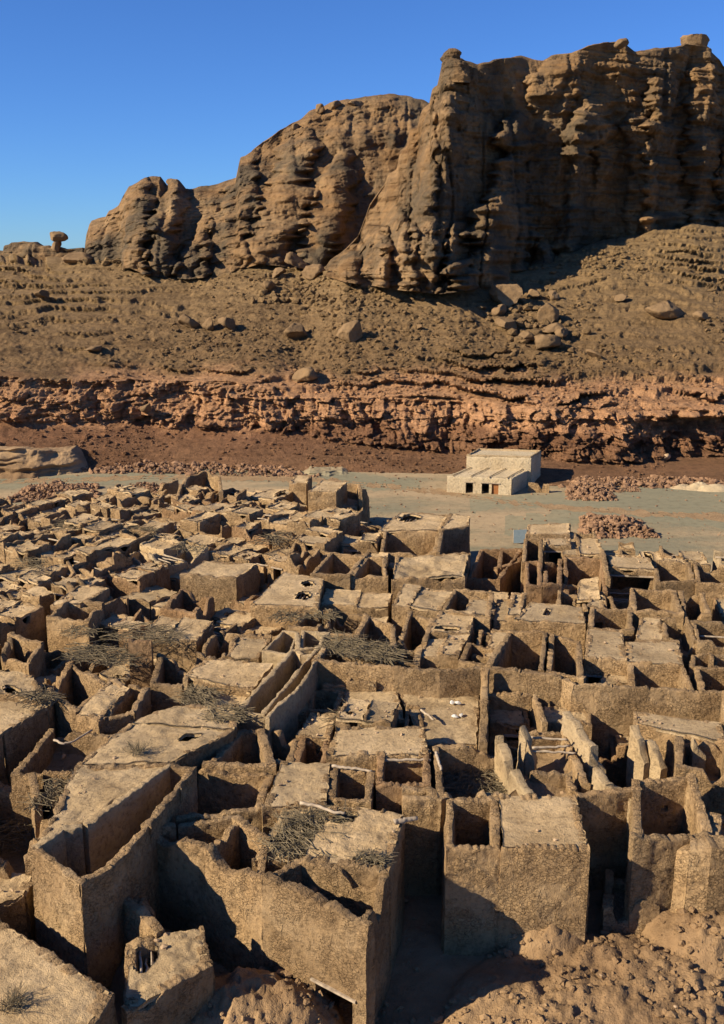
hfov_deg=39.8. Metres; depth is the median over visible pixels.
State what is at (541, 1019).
loose rubble
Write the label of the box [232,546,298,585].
mud brick house
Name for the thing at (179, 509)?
mud brick house
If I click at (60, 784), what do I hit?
brushwood
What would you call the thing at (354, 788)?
mud brick house
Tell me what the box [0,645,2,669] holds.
mud brick house
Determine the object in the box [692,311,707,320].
boulder
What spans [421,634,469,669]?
mud brick house
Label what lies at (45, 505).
mud brick house
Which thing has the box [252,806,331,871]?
mud brick house
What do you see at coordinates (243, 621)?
mud brick house
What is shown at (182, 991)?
mud brick house
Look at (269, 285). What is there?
boulder
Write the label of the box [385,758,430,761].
wooden pole
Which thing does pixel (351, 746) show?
mud brick house
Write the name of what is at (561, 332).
boulder
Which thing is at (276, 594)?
mud brick house
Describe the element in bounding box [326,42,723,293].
cliff
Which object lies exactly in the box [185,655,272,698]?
mud brick house
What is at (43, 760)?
mud brick house
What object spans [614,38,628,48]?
boulder
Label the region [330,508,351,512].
mud brick house
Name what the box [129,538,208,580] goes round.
mud brick house
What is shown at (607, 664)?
mud brick house
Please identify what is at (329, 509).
mud brick house
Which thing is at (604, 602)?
mud brick house
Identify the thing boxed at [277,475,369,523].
mud brick house
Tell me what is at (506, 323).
boulder
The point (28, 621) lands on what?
mud brick house
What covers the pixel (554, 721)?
mud brick house
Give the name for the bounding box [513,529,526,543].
sheet screen
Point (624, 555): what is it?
mud brick house
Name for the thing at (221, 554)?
mud brick house
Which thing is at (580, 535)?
mud brick house
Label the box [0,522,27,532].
mud brick house
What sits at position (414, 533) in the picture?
mud brick house
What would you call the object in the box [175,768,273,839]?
mud brick house
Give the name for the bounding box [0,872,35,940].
mud brick house
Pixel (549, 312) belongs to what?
boulder
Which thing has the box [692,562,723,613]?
mud brick house
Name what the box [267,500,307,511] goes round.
mud brick house
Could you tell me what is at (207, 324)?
boulder
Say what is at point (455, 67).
rock pinnacle
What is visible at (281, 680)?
mud brick house
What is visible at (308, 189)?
cliff
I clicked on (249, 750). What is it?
mud brick house
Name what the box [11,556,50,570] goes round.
brushwood
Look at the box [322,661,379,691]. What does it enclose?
mud brick house
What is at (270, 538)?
brushwood
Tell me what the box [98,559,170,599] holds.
mud brick house
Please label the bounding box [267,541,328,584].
mud brick house
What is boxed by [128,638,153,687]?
ruined wall
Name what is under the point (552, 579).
mud brick house
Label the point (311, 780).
mud brick house
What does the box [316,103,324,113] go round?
boulder
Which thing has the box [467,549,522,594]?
mud brick house
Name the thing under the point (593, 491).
rubble heap
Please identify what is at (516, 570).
mud brick house
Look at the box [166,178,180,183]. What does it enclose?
boulder
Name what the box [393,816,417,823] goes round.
wooden pole
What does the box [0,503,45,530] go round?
mud brick house
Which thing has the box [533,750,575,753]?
wooden pole
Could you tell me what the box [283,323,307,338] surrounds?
boulder
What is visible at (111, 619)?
mud brick house
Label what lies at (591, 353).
boulder
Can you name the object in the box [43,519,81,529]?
brushwood
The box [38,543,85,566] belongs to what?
mud brick house
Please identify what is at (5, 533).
mud brick house
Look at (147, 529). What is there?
brushwood
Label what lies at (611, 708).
mud brick house
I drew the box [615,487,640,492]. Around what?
rubble heap
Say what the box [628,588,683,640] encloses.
mud brick house
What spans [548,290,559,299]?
boulder
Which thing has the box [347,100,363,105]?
boulder
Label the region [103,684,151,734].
mud brick house
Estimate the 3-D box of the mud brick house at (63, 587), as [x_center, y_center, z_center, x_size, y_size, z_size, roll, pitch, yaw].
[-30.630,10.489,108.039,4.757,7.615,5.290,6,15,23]
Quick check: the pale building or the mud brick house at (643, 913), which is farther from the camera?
the pale building
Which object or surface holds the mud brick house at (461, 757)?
on the ground
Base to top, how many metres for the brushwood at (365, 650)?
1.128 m
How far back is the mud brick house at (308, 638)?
89.54 m
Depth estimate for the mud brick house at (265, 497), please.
146.99 m
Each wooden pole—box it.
[53,729,92,744]
[300,801,344,814]
[332,764,371,771]
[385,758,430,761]
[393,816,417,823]
[420,709,434,720]
[434,751,441,770]
[531,736,567,740]
[532,745,569,748]
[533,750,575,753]
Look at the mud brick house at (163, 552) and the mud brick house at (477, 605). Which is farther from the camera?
the mud brick house at (163, 552)
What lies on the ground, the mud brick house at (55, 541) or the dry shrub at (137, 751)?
the mud brick house at (55, 541)
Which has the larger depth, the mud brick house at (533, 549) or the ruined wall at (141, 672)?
the mud brick house at (533, 549)
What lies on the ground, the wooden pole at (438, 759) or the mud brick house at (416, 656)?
the mud brick house at (416, 656)
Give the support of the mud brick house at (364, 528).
on the ground
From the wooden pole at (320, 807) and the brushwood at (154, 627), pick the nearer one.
the wooden pole at (320, 807)
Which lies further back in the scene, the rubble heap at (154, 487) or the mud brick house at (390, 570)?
the rubble heap at (154, 487)
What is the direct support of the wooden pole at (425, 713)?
on the mud brick house at (444, 727)
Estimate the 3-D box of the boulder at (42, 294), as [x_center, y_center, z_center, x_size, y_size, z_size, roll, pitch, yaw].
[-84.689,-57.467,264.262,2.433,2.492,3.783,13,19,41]
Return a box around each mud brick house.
[0,497,16,510]
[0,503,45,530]
[0,518,4,525]
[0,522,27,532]
[0,529,34,542]
[0,531,71,567]
[0,563,47,584]
[0,581,25,600]
[0,595,47,651]
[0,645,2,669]
[0,670,56,737]
[0,698,53,785]
[0,771,60,879]
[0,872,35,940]
[0,919,117,1023]
[1,632,46,678]
[10,586,54,651]
[10,728,112,837]
[17,561,75,590]
[22,645,89,676]
[24,495,68,514]
[26,524,60,536]
[28,509,100,530]
[29,703,237,989]
[35,674,60,689]
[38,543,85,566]
[44,661,106,737]
[46,596,105,663]
[50,513,111,537]
[50,584,128,619]
[51,574,105,600]
[54,488,93,502]
[62,540,131,577]
[65,500,127,517]
[71,521,151,557]
[76,677,130,734]
[85,644,156,686]
[91,484,165,507]
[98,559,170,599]
[99,517,142,524]
[99,612,132,654]
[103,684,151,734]
[108,504,160,520]
[108,609,151,648]
[119,585,177,620]
[121,896,214,1023]
[122,519,174,534]
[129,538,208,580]
[140,615,213,672]
[141,805,404,1023]
[147,516,179,531]
[149,495,170,517]
[150,653,198,712]
[151,595,172,622]
[152,528,225,547]
[154,489,171,503]
[158,471,222,501]
[160,589,214,620]
[162,494,236,520]
[170,570,188,591]
[171,485,226,502]
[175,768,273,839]
[180,510,243,538]
[180,561,258,612]
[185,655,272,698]
[196,631,271,664]
[196,692,246,706]
[202,728,276,777]
[208,537,266,562]
[213,488,240,496]
[213,505,274,522]
[213,607,249,624]
[214,611,281,646]
[227,489,261,507]
[230,592,262,612]
[232,522,285,551]
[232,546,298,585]
[234,489,292,508]
[237,646,322,729]
[250,500,299,512]
[250,571,323,630]
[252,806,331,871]
[254,508,310,533]
[258,568,260,586]
[258,632,277,640]
[259,583,268,591]
[261,761,331,834]
[262,630,298,669]
[262,727,297,771]
[265,647,480,750]
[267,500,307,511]
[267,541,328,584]
[272,526,343,552]
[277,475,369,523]
[286,510,360,536]
[288,609,362,661]
[294,630,330,669]
[294,712,336,763]
[298,700,308,729]
[306,688,344,717]
[310,552,388,593]
[312,507,348,511]
[320,588,392,624]
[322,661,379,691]
[326,725,427,809]
[328,767,375,809]
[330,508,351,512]
[335,698,398,730]
[340,533,380,554]
[341,506,367,525]
[341,546,358,554]
[342,613,397,665]
[342,690,403,727]
[360,522,369,536]
[361,520,389,536]
[361,549,388,574]
[371,617,403,647]
[376,749,431,813]
[378,512,469,554]
[380,528,438,562]
[388,562,394,592]
[391,552,470,603]
[392,584,452,624]
[397,611,436,665]
[398,647,422,667]
[399,694,479,758]
[402,785,589,955]
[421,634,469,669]
[430,609,474,642]
[431,743,498,798]
[440,588,493,644]
[458,643,505,668]
[465,595,496,629]
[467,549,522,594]
[471,629,507,663]
[478,667,721,758]
[484,629,547,672]
[488,590,510,599]
[488,709,535,755]
[492,592,526,630]
[493,548,521,592]
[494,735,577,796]
[504,739,517,769]
[512,602,585,667]
[516,711,605,796]
[520,538,543,592]
[523,561,542,605]
[525,523,570,538]
[530,537,545,568]
[541,559,562,603]
[542,706,591,740]
[543,538,570,564]
[546,633,585,683]
[556,590,587,652]
[559,537,601,558]
[562,556,607,604]
[562,577,600,607]
[570,531,596,539]
[575,773,712,929]
[584,628,636,685]
[586,607,634,645]
[587,595,615,627]
[598,735,629,787]
[599,549,656,596]
[599,587,633,608]
[600,869,659,934]
[604,542,635,557]
[611,554,638,556]
[625,640,693,690]
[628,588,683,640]
[633,711,723,777]
[635,617,696,674]
[638,545,710,572]
[651,559,696,602]
[670,812,723,914]
[671,691,723,815]
[677,590,711,625]
[688,652,723,680]
[690,620,723,654]
[691,666,723,690]
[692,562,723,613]
[712,549,723,570]
[712,597,723,620]
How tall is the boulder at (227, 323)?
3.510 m
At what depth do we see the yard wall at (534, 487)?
177.82 m
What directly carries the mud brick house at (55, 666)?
on the ground
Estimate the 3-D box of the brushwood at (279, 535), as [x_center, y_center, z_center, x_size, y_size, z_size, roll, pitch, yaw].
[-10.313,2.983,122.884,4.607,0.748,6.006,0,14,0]
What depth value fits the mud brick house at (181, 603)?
100.15 m
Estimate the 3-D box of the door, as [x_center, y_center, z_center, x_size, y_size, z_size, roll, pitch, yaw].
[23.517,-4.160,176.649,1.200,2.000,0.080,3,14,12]
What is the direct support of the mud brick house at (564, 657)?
on the ground
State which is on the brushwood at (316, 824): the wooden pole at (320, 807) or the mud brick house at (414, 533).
the wooden pole at (320, 807)
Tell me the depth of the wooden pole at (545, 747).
70.11 m
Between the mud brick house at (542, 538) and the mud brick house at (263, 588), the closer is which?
the mud brick house at (263, 588)
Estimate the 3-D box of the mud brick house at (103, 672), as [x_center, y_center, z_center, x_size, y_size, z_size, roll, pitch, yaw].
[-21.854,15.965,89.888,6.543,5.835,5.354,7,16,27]
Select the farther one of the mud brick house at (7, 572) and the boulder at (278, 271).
the boulder at (278, 271)
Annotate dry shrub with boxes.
[0,976,30,1015]
[114,735,152,755]
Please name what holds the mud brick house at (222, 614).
on the ground
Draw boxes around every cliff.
[0,241,84,260]
[84,94,428,278]
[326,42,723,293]
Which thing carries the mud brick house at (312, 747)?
on the ground
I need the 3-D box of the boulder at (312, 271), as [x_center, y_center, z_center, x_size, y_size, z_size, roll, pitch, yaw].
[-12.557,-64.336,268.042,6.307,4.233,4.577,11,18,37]
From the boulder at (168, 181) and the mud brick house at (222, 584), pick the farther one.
the boulder at (168, 181)
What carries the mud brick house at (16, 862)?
on the ground
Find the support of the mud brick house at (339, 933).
on the ground
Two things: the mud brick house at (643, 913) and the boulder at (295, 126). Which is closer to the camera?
the mud brick house at (643, 913)
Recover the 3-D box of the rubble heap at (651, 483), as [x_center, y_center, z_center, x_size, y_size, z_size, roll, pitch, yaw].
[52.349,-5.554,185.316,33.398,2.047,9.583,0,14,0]
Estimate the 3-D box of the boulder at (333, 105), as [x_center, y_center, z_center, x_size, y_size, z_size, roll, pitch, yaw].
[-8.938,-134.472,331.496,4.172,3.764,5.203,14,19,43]
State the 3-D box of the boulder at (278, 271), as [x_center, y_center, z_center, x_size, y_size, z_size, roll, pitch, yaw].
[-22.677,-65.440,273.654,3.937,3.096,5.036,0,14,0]
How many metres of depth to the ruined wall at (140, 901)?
56.62 m
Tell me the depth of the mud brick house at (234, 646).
90.00 m
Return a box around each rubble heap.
[7,479,101,502]
[75,459,320,477]
[129,481,179,493]
[558,474,723,488]
[565,481,617,501]
[577,512,660,538]
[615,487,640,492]
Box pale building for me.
[447,448,540,494]
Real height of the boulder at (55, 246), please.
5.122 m
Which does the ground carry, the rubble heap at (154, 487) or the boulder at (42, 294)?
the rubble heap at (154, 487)
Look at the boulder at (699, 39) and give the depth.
302.96 m
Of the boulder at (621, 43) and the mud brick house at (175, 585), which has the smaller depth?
the mud brick house at (175, 585)
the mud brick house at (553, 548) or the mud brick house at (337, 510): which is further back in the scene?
the mud brick house at (337, 510)
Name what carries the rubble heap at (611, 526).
on the ground
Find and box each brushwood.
[0,815,32,857]
[6,685,71,708]
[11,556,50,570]
[12,768,72,816]
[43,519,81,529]
[54,640,147,669]
[58,622,102,639]
[91,619,193,648]
[126,525,163,536]
[171,541,206,554]
[171,681,229,706]
[196,699,255,728]
[245,534,287,545]
[246,797,356,864]
[259,529,296,542]
[268,607,310,625]
[298,608,345,621]
[310,629,413,665]
[318,701,368,728]
[344,846,398,872]
[431,748,507,797]
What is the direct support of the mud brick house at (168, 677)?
on the ground
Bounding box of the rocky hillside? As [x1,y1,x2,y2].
[0,223,723,486]
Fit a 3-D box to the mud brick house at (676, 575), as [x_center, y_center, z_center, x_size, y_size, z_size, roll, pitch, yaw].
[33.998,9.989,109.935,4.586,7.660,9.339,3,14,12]
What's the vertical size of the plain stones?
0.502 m
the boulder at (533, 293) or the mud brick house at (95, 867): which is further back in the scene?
the boulder at (533, 293)
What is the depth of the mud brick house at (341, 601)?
101.17 m
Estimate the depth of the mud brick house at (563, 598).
103.29 m
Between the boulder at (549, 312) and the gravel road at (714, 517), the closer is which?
the gravel road at (714, 517)
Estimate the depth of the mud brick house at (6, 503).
144.97 m
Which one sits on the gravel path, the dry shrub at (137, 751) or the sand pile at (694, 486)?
the sand pile at (694, 486)
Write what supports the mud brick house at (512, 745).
on the ground
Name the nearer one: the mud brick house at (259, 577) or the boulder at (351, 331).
the mud brick house at (259, 577)
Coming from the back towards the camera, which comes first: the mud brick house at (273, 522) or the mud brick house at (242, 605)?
the mud brick house at (273, 522)
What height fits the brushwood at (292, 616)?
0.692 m
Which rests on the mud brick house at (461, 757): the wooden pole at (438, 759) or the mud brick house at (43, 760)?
the wooden pole at (438, 759)
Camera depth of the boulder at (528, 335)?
226.55 m
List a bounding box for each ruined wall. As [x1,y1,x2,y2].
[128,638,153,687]
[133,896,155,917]
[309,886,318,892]
[591,767,630,861]
[626,725,667,807]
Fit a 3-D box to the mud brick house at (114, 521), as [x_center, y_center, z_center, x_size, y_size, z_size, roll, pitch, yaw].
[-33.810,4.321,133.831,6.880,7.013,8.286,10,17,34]
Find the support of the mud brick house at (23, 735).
on the ground
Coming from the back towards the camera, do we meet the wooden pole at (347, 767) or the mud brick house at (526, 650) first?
the mud brick house at (526, 650)
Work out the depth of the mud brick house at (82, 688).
81.64 m
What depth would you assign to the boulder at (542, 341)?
222.00 m
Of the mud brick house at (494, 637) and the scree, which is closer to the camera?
the mud brick house at (494, 637)
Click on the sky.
(98, 98)
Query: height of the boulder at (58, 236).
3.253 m
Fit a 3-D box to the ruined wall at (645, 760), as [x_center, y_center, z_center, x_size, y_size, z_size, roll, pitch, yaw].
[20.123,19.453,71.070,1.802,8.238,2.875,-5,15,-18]
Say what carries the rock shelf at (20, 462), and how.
on the ground
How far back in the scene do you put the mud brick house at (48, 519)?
135.82 m
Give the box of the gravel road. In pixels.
[0,471,419,491]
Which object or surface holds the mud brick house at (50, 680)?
on the ground
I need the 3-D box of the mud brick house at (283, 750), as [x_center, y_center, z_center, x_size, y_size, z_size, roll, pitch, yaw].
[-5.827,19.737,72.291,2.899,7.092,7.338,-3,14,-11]
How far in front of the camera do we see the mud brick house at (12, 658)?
88.06 m
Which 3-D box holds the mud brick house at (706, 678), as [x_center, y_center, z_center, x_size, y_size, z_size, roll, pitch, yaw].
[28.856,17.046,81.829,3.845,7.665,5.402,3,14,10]
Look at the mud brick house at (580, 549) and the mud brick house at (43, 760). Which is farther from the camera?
the mud brick house at (580, 549)
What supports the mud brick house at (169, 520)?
on the ground
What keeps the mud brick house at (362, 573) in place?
on the ground
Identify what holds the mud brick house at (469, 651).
on the ground
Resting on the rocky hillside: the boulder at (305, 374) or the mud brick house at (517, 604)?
the boulder at (305, 374)
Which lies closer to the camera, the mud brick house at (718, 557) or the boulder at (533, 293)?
the mud brick house at (718, 557)
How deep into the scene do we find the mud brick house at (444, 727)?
77.34 m
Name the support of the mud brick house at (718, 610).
on the ground
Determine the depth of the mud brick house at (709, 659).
85.80 m
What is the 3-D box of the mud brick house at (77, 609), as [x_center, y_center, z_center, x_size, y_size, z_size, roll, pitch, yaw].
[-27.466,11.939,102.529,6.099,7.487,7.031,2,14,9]
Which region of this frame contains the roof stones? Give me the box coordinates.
[0,454,702,971]
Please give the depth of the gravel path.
171.31 m
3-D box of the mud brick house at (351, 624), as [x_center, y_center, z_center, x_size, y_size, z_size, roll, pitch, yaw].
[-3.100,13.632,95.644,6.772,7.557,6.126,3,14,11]
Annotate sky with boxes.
[0,0,723,250]
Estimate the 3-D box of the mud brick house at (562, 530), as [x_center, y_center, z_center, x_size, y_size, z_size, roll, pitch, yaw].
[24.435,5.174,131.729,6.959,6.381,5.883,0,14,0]
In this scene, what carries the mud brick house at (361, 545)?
on the ground
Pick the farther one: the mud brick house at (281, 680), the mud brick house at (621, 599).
the mud brick house at (621, 599)
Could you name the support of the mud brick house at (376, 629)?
on the ground
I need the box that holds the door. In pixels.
[492,484,498,493]
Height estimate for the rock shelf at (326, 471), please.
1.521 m
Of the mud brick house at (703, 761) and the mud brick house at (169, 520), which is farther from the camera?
the mud brick house at (169, 520)
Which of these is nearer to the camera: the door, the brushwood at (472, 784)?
the brushwood at (472, 784)
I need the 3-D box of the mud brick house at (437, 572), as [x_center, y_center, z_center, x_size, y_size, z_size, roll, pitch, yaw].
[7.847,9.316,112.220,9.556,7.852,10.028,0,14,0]
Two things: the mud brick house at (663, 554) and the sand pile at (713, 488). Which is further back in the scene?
the sand pile at (713, 488)
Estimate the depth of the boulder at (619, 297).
246.58 m
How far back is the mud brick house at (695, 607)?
100.95 m
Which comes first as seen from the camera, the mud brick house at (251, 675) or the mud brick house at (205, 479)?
the mud brick house at (251, 675)
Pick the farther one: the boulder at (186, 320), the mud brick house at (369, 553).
the boulder at (186, 320)
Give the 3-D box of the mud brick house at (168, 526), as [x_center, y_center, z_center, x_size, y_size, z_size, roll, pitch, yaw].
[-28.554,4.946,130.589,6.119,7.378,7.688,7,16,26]
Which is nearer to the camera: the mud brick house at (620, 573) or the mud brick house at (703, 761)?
the mud brick house at (703, 761)
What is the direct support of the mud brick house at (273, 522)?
on the ground
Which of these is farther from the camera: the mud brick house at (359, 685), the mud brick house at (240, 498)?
the mud brick house at (240, 498)
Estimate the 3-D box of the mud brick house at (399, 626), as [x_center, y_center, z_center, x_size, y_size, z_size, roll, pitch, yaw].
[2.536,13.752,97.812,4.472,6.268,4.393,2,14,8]
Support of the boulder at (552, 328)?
on the rocky hillside
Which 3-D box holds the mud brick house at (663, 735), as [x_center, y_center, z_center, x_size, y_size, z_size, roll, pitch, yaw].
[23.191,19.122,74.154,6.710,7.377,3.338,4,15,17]
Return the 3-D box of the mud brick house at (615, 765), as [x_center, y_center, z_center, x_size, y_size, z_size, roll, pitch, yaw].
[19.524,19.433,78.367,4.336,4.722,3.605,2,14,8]
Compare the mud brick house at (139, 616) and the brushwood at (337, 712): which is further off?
the mud brick house at (139, 616)
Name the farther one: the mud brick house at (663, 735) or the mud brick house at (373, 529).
the mud brick house at (373, 529)
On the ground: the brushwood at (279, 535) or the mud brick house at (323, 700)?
the mud brick house at (323, 700)
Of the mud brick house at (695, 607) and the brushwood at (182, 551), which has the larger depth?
the brushwood at (182, 551)
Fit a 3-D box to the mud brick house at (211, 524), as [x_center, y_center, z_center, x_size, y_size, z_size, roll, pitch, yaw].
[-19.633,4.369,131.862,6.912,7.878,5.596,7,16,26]
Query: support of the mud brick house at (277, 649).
on the ground
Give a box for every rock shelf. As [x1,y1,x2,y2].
[0,445,87,478]
[303,466,348,476]
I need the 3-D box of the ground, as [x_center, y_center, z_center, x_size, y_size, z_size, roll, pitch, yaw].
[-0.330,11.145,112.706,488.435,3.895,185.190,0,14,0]
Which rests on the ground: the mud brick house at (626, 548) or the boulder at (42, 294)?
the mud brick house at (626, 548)
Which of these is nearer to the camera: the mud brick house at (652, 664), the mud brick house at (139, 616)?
the mud brick house at (652, 664)
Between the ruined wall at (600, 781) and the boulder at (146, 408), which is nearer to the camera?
the ruined wall at (600, 781)
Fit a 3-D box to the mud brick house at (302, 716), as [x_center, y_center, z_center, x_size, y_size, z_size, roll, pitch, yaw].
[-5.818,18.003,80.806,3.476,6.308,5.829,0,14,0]
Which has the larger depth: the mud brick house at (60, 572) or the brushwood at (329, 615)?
the mud brick house at (60, 572)
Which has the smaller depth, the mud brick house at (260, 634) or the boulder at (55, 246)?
the mud brick house at (260, 634)
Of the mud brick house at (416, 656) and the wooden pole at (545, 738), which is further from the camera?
the mud brick house at (416, 656)
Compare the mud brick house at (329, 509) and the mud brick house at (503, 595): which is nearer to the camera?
the mud brick house at (503, 595)
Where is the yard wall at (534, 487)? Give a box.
[528,482,548,492]
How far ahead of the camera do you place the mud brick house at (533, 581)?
107.70 m
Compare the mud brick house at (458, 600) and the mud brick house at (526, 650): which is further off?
the mud brick house at (458, 600)
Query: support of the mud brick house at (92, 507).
on the ground
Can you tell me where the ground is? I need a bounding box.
[0,468,723,1023]
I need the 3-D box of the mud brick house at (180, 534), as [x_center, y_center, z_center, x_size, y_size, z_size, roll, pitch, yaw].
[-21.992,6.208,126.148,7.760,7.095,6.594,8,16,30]
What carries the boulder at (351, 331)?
on the rocky hillside
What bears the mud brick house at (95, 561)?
on the ground
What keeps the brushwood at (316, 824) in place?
on the mud brick house at (272, 865)
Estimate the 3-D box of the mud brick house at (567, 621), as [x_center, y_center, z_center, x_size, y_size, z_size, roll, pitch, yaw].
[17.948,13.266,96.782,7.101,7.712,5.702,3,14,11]
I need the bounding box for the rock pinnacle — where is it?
[440,48,470,84]
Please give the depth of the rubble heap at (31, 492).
175.87 m
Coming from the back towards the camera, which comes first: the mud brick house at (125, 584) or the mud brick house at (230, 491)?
the mud brick house at (230, 491)
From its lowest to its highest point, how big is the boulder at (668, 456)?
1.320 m
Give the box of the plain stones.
[3,472,723,543]
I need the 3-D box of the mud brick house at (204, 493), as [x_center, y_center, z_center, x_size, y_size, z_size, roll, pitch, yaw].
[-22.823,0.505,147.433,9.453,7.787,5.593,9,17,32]
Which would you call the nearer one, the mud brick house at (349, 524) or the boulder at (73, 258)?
the mud brick house at (349, 524)
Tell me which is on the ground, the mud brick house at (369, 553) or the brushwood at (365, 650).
the mud brick house at (369, 553)
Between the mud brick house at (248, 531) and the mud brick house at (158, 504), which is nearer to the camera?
the mud brick house at (248, 531)
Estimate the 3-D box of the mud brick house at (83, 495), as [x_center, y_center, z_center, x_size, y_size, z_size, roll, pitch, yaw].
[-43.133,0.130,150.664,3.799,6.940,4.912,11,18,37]
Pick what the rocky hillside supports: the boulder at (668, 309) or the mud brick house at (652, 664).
the boulder at (668, 309)
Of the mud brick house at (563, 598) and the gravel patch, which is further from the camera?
the gravel patch
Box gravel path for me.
[469,487,723,514]
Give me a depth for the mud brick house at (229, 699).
79.64 m
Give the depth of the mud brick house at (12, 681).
79.91 m
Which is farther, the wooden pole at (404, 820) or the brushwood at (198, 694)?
the brushwood at (198, 694)
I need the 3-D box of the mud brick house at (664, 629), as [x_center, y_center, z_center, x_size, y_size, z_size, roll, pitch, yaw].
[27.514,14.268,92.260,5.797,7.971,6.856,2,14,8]
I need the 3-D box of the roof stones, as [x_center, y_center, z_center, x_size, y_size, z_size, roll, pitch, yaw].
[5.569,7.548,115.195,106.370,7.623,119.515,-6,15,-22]
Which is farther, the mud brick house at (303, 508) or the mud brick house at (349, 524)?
the mud brick house at (303, 508)
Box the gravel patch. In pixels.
[504,509,723,535]
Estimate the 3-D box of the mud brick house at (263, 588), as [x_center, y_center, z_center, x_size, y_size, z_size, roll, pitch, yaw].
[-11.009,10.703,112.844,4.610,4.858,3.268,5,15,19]
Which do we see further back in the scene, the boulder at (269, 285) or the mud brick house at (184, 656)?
the boulder at (269, 285)
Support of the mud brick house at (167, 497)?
on the ground
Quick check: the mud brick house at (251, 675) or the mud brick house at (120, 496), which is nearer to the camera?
the mud brick house at (251, 675)
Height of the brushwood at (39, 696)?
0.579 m
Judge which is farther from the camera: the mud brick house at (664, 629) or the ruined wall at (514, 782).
the mud brick house at (664, 629)
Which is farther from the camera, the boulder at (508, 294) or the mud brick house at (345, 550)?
the boulder at (508, 294)
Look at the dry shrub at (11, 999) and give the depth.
47.66 m
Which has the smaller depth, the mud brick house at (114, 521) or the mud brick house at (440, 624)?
the mud brick house at (440, 624)
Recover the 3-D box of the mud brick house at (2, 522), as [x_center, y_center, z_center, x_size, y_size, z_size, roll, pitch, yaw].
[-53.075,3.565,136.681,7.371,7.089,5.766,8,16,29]
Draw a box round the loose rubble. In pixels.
[114,895,723,1023]
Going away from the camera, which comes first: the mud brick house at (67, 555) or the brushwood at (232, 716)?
the brushwood at (232, 716)
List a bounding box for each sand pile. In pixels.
[670,484,687,489]
[683,481,707,490]
[697,484,723,491]
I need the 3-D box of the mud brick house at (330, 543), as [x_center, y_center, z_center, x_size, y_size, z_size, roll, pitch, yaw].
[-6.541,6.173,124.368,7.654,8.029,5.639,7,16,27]
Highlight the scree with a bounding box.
[0,226,723,477]
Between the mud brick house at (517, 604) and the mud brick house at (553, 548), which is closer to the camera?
the mud brick house at (517, 604)
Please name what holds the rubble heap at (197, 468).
on the ground
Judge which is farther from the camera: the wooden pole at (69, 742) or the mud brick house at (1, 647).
the mud brick house at (1, 647)
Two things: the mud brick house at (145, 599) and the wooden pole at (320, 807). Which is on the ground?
the mud brick house at (145, 599)
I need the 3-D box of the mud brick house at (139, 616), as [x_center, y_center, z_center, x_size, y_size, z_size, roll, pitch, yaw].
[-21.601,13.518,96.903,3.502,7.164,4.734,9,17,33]
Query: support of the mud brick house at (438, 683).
on the ground
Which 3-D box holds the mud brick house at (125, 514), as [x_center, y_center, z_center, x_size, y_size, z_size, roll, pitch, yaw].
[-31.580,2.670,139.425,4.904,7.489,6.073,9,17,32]
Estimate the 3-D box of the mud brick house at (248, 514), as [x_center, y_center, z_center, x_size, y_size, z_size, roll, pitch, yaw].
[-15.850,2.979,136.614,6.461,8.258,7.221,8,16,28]
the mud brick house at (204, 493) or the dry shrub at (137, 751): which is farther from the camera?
the mud brick house at (204, 493)
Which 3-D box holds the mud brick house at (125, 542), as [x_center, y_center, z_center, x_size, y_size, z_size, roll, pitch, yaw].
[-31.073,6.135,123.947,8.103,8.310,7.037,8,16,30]
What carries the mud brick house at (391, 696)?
on the ground
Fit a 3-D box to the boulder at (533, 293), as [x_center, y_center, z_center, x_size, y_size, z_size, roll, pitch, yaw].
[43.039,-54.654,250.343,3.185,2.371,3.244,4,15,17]
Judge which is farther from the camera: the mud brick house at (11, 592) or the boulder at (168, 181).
the boulder at (168, 181)
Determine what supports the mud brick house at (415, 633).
on the ground
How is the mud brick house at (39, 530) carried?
on the ground
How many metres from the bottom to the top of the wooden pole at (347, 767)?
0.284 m
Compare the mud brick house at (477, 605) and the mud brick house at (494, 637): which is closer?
the mud brick house at (494, 637)
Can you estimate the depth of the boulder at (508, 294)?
244.14 m
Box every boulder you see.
[34,290,49,298]
[50,231,67,241]
[51,241,61,251]
[62,252,92,263]
[85,345,101,351]
[140,403,150,412]
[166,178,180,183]
[178,314,200,328]
[201,317,213,330]
[218,317,235,329]
[262,280,274,291]
[272,267,285,277]
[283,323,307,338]
[284,252,307,268]
[292,123,299,130]
[292,367,317,381]
[302,264,325,279]
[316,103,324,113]
[329,100,341,109]
[336,320,362,342]
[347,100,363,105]
[489,284,522,306]
[491,304,506,316]
[495,317,516,328]
[518,331,533,339]
[527,289,539,298]
[534,334,560,349]
[537,303,558,322]
[542,322,563,333]
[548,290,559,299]
[554,327,567,337]
[586,349,602,357]
[613,294,627,301]
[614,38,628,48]
[646,300,683,318]
[663,453,670,459]
[680,34,709,45]
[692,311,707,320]
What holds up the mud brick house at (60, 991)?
on the ground
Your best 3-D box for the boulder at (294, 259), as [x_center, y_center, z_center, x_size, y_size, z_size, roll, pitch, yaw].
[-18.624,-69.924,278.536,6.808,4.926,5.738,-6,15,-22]
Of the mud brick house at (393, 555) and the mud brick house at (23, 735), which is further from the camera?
the mud brick house at (393, 555)
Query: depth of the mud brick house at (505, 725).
77.68 m
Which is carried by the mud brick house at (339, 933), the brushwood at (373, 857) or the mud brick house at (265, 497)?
the brushwood at (373, 857)
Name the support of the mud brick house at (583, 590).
on the ground

